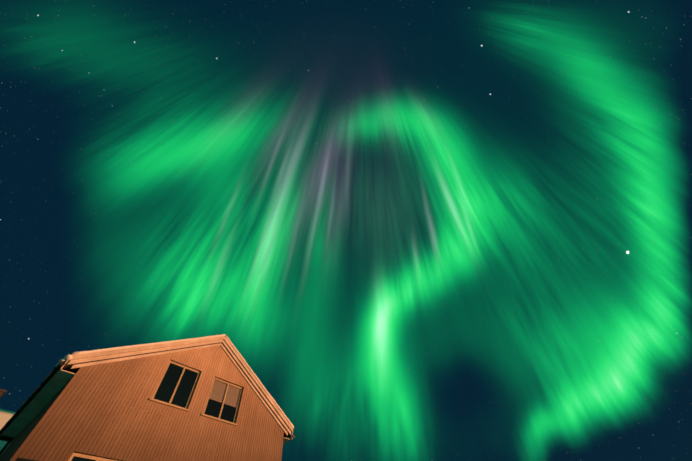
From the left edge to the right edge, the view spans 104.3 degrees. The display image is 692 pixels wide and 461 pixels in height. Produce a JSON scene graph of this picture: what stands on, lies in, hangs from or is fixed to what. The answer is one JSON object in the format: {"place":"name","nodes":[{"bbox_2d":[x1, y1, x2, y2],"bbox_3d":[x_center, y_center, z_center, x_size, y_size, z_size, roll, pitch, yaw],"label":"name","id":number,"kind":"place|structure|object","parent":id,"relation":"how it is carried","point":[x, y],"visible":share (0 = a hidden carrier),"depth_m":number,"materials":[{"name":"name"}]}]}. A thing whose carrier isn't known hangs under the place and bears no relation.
{"place":"outdoors","nodes":[
{"label":"outdoors","id":0,"kind":"place"},
{"bbox_2d":[0,389,6,397],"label":"neighbour chimney","id":1,"kind":"object","parent":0,"point":[2,392],"visible":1,"depth_m":13.77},
{"bbox_2d":[0,409,15,455],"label":"neighbouring building","id":2,"kind":"structure","parent":0,"point":[6,416],"depth_m":13.02,"materials":[{"name":"beige"}]},
{"bbox_2d":[0,368,79,460],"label":"side walls","id":3,"kind":"structure","parent":0,"point":[12,448],"depth_m":6.97,"materials":[{"name":"paint"}]},
{"bbox_2d":[2,336,292,443],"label":"roof trim","id":4,"kind":"structure","parent":3,"relation":"on","point":[49,392],"depth_m":8.32,"materials":[{"name":"brown wood"}]},
{"bbox_2d":[55,354,71,366],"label":"eave snow","id":5,"kind":"structure","parent":4,"relation":"attached to","point":[68,357],"depth_m":7.05,"materials":[{"name":"white snow"}]},
{"bbox_2d":[0,362,294,454],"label":"gutters","id":6,"kind":"object","parent":4,"relation":"attached to","point":[54,371],"visible":0.62,"depth_m":7.73,"materials":[{"name":"grey metal"}]},
{"bbox_2d":[15,334,293,428],"bbox_3d":[-6.672,6.448,10.730,5.187,2.477,7.730,-40,-62,18],"label":"roof edge","id":7,"kind":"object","parent":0,"point":[106,349],"depth_m":9.65,"materials":[{"name":"brown wood"}]},
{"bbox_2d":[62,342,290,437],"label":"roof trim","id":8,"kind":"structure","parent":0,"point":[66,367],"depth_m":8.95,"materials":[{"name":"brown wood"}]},
{"bbox_2d":[0,0,691,460],"label":"sky","id":9,"kind":"structure","parent":0,"point":[429,230],"materials":[{"name":"green"}]},
{"label":"snowy ground","id":10,"kind":"object","parent":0,"visible":0},
{"bbox_2d":[9,346,283,460],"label":"gable wall","id":11,"kind":"structure","parent":10,"relation":"on","point":[111,411],"depth_m":7.72,"materials":[{"name":"paint"}]},
{"bbox_2d":[15,457,37,460],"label":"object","id":12,"kind":"structure","parent":11,"relation":"attached to","point":[21,459],"depth_m":5.53,"materials":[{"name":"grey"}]},
{"bbox_2d":[68,361,242,460],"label":"window frames","id":13,"kind":"structure","parent":11,"relation":"attached to","point":[84,456],"depth_m":8.98,"materials":[{"name":"brown wood"}]},
{"bbox_2d":[71,363,239,460],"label":"window glass","id":14,"kind":"object","parent":13,"relation":"in","point":[167,386],"visible":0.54,"depth_m":9.03,"materials":[{"name":"black glass"}]},
{"bbox_2d":[149,398,236,425],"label":"window sills","id":15,"kind":"structure","parent":11,"relation":"attached to","point":[185,409],"depth_m":8.38,"materials":[{"name":"brown wood"}]}
]}

